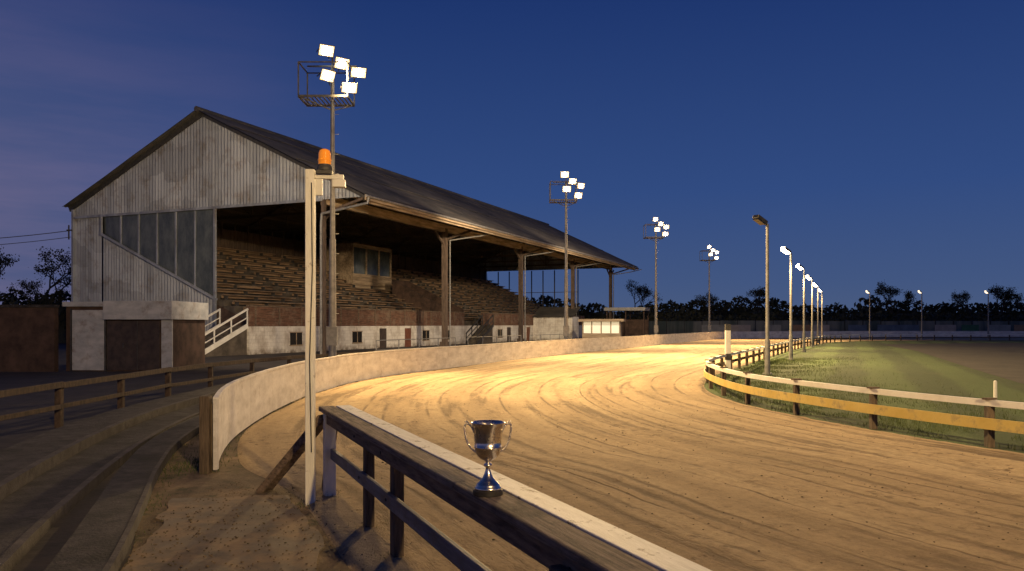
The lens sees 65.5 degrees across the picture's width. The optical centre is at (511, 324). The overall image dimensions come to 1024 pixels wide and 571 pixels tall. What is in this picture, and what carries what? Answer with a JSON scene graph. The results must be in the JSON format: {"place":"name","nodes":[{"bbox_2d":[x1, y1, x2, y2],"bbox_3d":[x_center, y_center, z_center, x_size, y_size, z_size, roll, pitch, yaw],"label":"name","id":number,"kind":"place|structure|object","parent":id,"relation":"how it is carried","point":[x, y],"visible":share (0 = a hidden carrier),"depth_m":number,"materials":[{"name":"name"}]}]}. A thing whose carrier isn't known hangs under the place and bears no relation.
{"place":"outdoors","nodes":[
{"label":"outdoors","id":0,"kind":"place"},
{"bbox_2d":[122,495,323,570],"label":"concrete path","id":1,"kind":"structure","parent":0,"point":[238,546],"depth_m":7.33,"materials":[{"name":"concrete"}]},
{"bbox_2d":[120,390,350,570],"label":"dirt verge","id":2,"kind":"structure","parent":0,"point":[196,484],"depth_m":9.65,"materials":[{"name":"brown soil"}]},
{"bbox_2d":[130,373,410,558],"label":"grass tufts","id":3,"kind":"object","parent":2,"relation":"on","point":[188,464],"visible":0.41,"depth_m":10.98,"materials":[{"name":"green plant"}]},
{"bbox_2d":[256,405,711,570],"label":"timber railing","id":4,"kind":"object","parent":2,"relation":"on","point":[550,533],"visible":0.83,"depth_m":4.98,"materials":[{"name":"brown paint"}]},
{"bbox_2d":[464,420,511,497],"bbox_3d":[-0.135,0.746,4.460,0.193,0.414,0.198,0,0,42],"label":"trophy cup","id":5,"kind":"object","parent":4,"relation":"on","point":[487,440],"visible":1,"depth_m":4.41,"materials":[{"name":"silver metal"}]},
{"bbox_2d":[0,343,641,570],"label":"paved yard","id":6,"kind":"structure","parent":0,"point":[41,554],"depth_m":21.69,"materials":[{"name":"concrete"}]},
{"bbox_2d":[0,308,57,371],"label":"wall","id":7,"kind":"structure","parent":6,"relation":"on","point":[28,339],"depth_m":33.44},
{"bbox_2d":[0,305,59,307],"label":"coping","id":8,"kind":"object","parent":7,"relation":"on","point":[29,306],"visible":1,"depth_m":33.41,"materials":[{"name":"concrete"}]},
{"bbox_2d":[6,278,69,304],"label":"tree","id":9,"kind":"object","parent":6,"relation":"on","point":[60,294],"visible":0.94,"depth_m":78.00,"materials":[{"name":"green plant"}]},
{"bbox_2d":[28,246,70,290],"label":"tree","id":10,"kind":"object","parent":6,"relation":"on","point":[49,268],"visible":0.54,"depth_m":89.01,"materials":[{"name":"green plant"}]},
{"bbox_2d":[56,276,70,287],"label":"tree","id":11,"kind":"object","parent":6,"relation":"on","point":[65,283],"visible":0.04,"depth_m":91.38,"materials":[{"name":"green plant"}]},
{"bbox_2d":[0,383,226,570],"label":"terrace steps","id":12,"kind":"structure","parent":6,"relation":"on","point":[49,480],"depth_m":9.75,"materials":[{"name":"concrete"}]},
{"bbox_2d":[66,307,204,370],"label":"walls","id":13,"kind":"structure","parent":6,"relation":"on","point":[188,342],"depth_m":34.56,"materials":[{"name":"grey concrete"}]},
{"bbox_2d":[62,302,102,306],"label":"roof slab","id":14,"kind":"structure","parent":13,"relation":"on","point":[82,304],"depth_m":33.69,"materials":[{"name":"paint"}]},
{"bbox_2d":[70,309,137,370],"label":"door frames","id":15,"kind":"structure","parent":13,"relation":"attached to","point":[105,345],"depth_m":33.72,"materials":[{"name":"metal"}]},
{"bbox_2d":[72,310,104,369],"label":"wall panel","id":16,"kind":"structure","parent":15,"relation":"attached to","point":[87,339],"depth_m":33.72,"materials":[{"name":"paint"}]},
{"bbox_2d":[107,321,159,369],"bbox_3d":[-15.999,0.900,33.659,2.300,2.100,0.046,0,0,3],"label":"dark door","id":17,"kind":"structure","parent":15,"relation":"attached to","point":[119,333],"depth_m":33.64,"materials":[{"name":"paint"}]},
{"bbox_2d":[103,301,207,367],"bbox_3d":[-15.633,0.510,35.194,2.970,2.980,3.550,0,0,3],"label":"porch frame","id":18,"kind":"object","parent":6,"relation":"on","point":[166,312],"visible":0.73,"depth_m":33.49,"materials":[{"name":"paint"}]},
{"bbox_2d":[0,349,399,427],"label":"wooden fence","id":19,"kind":"object","parent":6,"relation":"on","point":[59,406],"visible":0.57,"depth_m":17.92,"materials":[{"name":"brown wood"}]},
{"bbox_2d":[298,44,366,356],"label":"floodlight tower","id":20,"kind":"structure","parent":6,"relation":"on","point":[338,63],"depth_m":29.88,"materials":[{"name":"metal"}]},
{"bbox_2d":[376,334,560,350],"bbox_3d":[-1.149,1.437,59.012,0.060,1.126,32.656,0,0,23],"label":"crowd barrier","id":21,"kind":"object","parent":6,"relation":"on","point":[451,337],"visible":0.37,"depth_m":50.62,"materials":[{"name":"metal"}]},
{"bbox_2d":[549,171,584,338],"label":"floodlight tower","id":22,"kind":"structure","parent":6,"relation":"on","point":[571,181],"depth_m":54.38,"materials":[{"name":"metal"}]},
{"bbox_2d":[643,217,668,334],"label":"floodlight tower","id":23,"kind":"structure","parent":6,"relation":"on","point":[658,229],"depth_m":77.38,"materials":[{"name":"metal"}]},
{"bbox_2d":[0,0,1023,314],"label":"sky","id":24,"kind":"structure","parent":0,"point":[875,141],"materials":[{"name":"blue"}]},
{"bbox_2d":[493,338,742,398],"bbox_3d":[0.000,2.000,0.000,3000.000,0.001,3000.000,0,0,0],"label":"ground","id":25,"kind":"structure","parent":0,"point":[579,338],"depth_m":92.06,"materials":[{"name":"brown soil"}]},
{"bbox_2d":[0,247,19,278],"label":"tree","id":26,"kind":"object","parent":25,"relation":"on","point":[7,261],"visible":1,"depth_m":102.17,"materials":[{"name":"green plant"}]},
{"bbox_2d":[0,289,70,342],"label":"distant trees","id":27,"kind":"object","parent":25,"relation":"on","point":[10,298],"visible":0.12,"depth_m":84.55,"materials":[{"name":"green plant"}]},
{"bbox_2d":[62,106,641,356],"bbox_3d":[-8.829,-6.572,86.210,27.490,17.420,78.648,0,0,23],"label":"grandstand","id":28,"kind":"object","parent":25,"relation":"on","point":[200,205],"visible":0.92,"depth_m":61.71,"materials":[{"name":"metal"}]},
{"bbox_2d":[290,330,501,344],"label":"windows","id":29,"kind":"structure","parent":28,"relation":"in","point":[354,334],"depth_m":62.90,"materials":[{"name":"black glass"}]},
{"bbox_2d":[290,329,502,345],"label":"window frames","id":30,"kind":"structure","parent":28,"relation":"in","point":[498,329],"depth_m":63.38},
{"bbox_2d":[380,327,510,347],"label":"doors","id":31,"kind":"structure","parent":28,"relation":"in","point":[382,330],"depth_m":67.06,"materials":[{"name":"paint"}]},
{"bbox_2d":[405,327,529,346],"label":"store doors","id":32,"kind":"structure","parent":28,"relation":"in","point":[407,330],"depth_m":70.88,"materials":[{"name":"brown paint"}]},
{"bbox_2d":[532,307,580,340],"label":"store shed","id":33,"kind":"structure","parent":25,"relation":"on","point":[548,320],"depth_m":98.36,"materials":[{"name":"white paint"}]},
{"bbox_2d":[578,319,624,338],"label":"ticket kiosk","id":34,"kind":"object","parent":25,"relation":"on","point":[597,328],"visible":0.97,"depth_m":92.01,"materials":[{"name":"white"}]},
{"bbox_2d":[584,322,618,332],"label":"windows","id":35,"kind":"structure","parent":34,"relation":"in","point":[596,326],"depth_m":92.13,"materials":[{"name":"yellow"}]},
{"bbox_2d":[199,331,1023,473],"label":"track fence","id":36,"kind":"object","parent":25,"relation":"on","point":[232,411],"visible":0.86,"depth_m":28.22,"materials":[{"name":"white paint"}]},
{"bbox_2d":[604,307,649,336],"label":"shelter","id":37,"kind":"object","parent":25,"relation":"on","point":[630,327],"visible":0.59,"depth_m":101.89,"materials":[{"name":"metal"}]},
{"bbox_2d":[624,280,662,306],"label":"tree","id":38,"kind":"object","parent":25,"relation":"on","point":[642,291],"visible":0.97,"depth_m":169.47,"materials":[{"name":"green plant"}]},
{"bbox_2d":[694,293,731,318],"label":"tree","id":39,"kind":"object","parent":25,"relation":"on","point":[702,301],"visible":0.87,"depth_m":147.93,"materials":[{"name":"green plant"}]},
{"bbox_2d":[732,286,770,313],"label":"tree","id":40,"kind":"object","parent":25,"relation":"on","point":[760,292],"visible":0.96,"depth_m":157.50,"materials":[{"name":"green plant"}]},
{"bbox_2d":[523,295,1023,321],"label":"distant trees","id":41,"kind":"object","parent":25,"relation":"on","point":[742,309],"visible":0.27,"depth_m":163.47,"materials":[{"name":"green plant"}]},
{"bbox_2d":[813,283,818,342],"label":"lamp post","id":42,"kind":"object","parent":25,"relation":"on","point":[815,284],"visible":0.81,"depth_m":81.56,"materials":[{"name":"metal"}]},
{"bbox_2d":[624,310,1023,324],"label":"hedge","id":43,"kind":"object","parent":25,"relation":"on","point":[826,317],"visible":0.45,"depth_m":139.85,"materials":[{"name":"green plant"}]},
{"bbox_2d":[649,319,1023,335],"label":"perimeter fence","id":44,"kind":"object","parent":25,"relation":"on","point":[673,327],"visible":0.28,"depth_m":133.88,"materials":[{"name":"metal"}]},
{"bbox_2d":[702,325,1023,332],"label":"advertising hoarding","id":45,"kind":"object","parent":25,"relation":"on","point":[796,328],"visible":0.49,"depth_m":128.00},
{"bbox_2d":[874,281,916,317],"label":"tree","id":46,"kind":"object","parent":25,"relation":"on","point":[889,292],"visible":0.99,"depth_m":149.46,"materials":[{"name":"green plant"}]},
{"bbox_2d":[949,290,975,318],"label":"tree","id":47,"kind":"object","parent":25,"relation":"on","point":[964,296],"visible":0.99,"depth_m":148.58,"materials":[{"name":"green plant"}]},
{"bbox_2d":[985,283,1023,314],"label":"tree","id":48,"kind":"object","parent":25,"relation":"on","point":[1007,296],"visible":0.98,"depth_m":159.94,"materials":[{"name":"green plant"}]},
{"bbox_3d":[-64.000,-3.100,60.000,1.600,10.200,0.320,0,0,0],"label":"utility pole","id":49,"kind":"object","parent":25,"relation":"on","visible":0},
{"bbox_2d":[0,225,71,244],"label":"overhead cable","id":50,"kind":"object","parent":49,"relation":"attached to","point":[68,230],"visible":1,"depth_m":61.07,"materials":[{"name":"metal"}]},
{"bbox_2d":[237,338,1023,570],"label":"sand track","id":51,"kind":"structure","parent":0,"point":[640,385],"depth_m":10.63,"materials":[{"name":"beige sand"}]},
{"bbox_2d":[305,149,345,505],"bbox_3d":[-2.056,0.034,8.787,0.430,3.933,0.170,0,0,-6],"label":"beacon post","id":52,"kind":"object","parent":51,"relation":"on","point":[314,179],"visible":0.99,"depth_m":8.72,"materials":[{"name":"white metal"}]},
{"bbox_2d":[118,402,1017,570],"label":"loose stones","id":53,"kind":"object","parent":51,"relation":"on","point":[330,545],"visible":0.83,"depth_m":7.88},
{"bbox_2d":[818,288,822,338],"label":"lamp post","id":54,"kind":"object","parent":51,"relation":"on","point":[819,290],"visible":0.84,"depth_m":94.20,"materials":[{"name":"metal"}]},
{"bbox_2d":[866,290,870,339],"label":"lamp post","id":55,"kind":"object","parent":51,"relation":"on","point":[867,291],"visible":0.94,"depth_m":99.46,"materials":[{"name":"metal"}]},
{"bbox_2d":[918,290,922,339],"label":"lamp post","id":56,"kind":"object","parent":51,"relation":"on","point":[919,291],"visible":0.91,"depth_m":99.46,"materials":[{"name":"metal"}]},
{"bbox_2d":[984,291,988,339],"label":"lamp post","id":57,"kind":"object","parent":51,"relation":"on","point":[986,292],"visible":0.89,"depth_m":99.94,"materials":[{"name":"metal"}]},
{"bbox_2d":[700,245,718,331],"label":"floodlight tower","id":58,"kind":"structure","parent":0,"point":[709,260],"depth_m":104.88,"materials":[{"name":"metal"}]},
{"bbox_2d":[704,340,1023,452],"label":"infield grass","id":59,"kind":"structure","parent":0,"point":[933,374],"depth_m":26.70,"materials":[{"name":"green plant"}]},
{"bbox_2d":[725,324,730,368],"bbox_3d":[8.750,1.000,32.300,0.204,2.000,0.204,0,0,0],"label":"distance marker post","id":60,"kind":"object","parent":59,"relation":"on","point":[728,345],"visible":0.81,"depth_m":32.20,"materials":[{"name":"wood"}]},
{"bbox_2d":[753,215,771,375],"bbox_3d":[9.720,-1.105,30.868,0.874,6.211,0.360,0,0,-31],"label":"lamp post","id":61,"kind":"object","parent":59,"relation":"on","point":[759,219],"visible":0.96,"depth_m":30.94,"materials":[{"name":"metal"}]},
{"bbox_2d":[781,247,792,360],"bbox_3d":[15.070,-1.105,43.518,0.874,6.211,0.360,0,0,-31],"label":"lamp post","id":62,"kind":"object","parent":59,"relation":"on","point":[785,250],"visible":0.94,"depth_m":43.58,"materials":[{"name":"metal"}]},
{"bbox_2d":[796,264,806,351],"bbox_3d":[20.420,-1.105,56.168,0.874,6.211,0.360,0,0,-31],"label":"lamp post","id":63,"kind":"object","parent":59,"relation":"on","point":[799,266],"visible":1,"depth_m":56.24,"materials":[{"name":"metal"}]},
{"bbox_2d":[806,275,813,346],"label":"lamp post","id":64,"kind":"object","parent":59,"relation":"on","point":[810,278],"visible":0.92,"depth_m":68.89,"materials":[{"name":"metal"}]},
{"bbox_2d":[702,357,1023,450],"bbox_3d":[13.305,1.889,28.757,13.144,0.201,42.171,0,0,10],"label":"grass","id":65,"kind":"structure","parent":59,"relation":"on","point":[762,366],"depth_m":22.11,"materials":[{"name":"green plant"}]},
{"bbox_2d":[704,334,1023,447],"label":"running rail","id":66,"kind":"object","parent":59,"relation":"on","point":[989,424],"visible":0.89,"depth_m":15.71,"materials":[{"name":"white wood"}]},
{"bbox_2d":[880,343,1023,383],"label":"dirt patch","id":67,"kind":"object","parent":59,"relation":"on","point":[1004,360],"visible":1,"depth_m":50.38,"materials":[{"name":"brown soil"}]},
{"bbox_2d":[993,380,996,397],"bbox_3d":[12.500,1.725,20.600,0.090,0.550,0.090,0,0,0],"label":"marker peg","id":68,"kind":"object","parent":59,"relation":"on","point":[994,388],"visible":0.87,"depth_m":20.57,"materials":[{"name":"white wood"}]}
]}

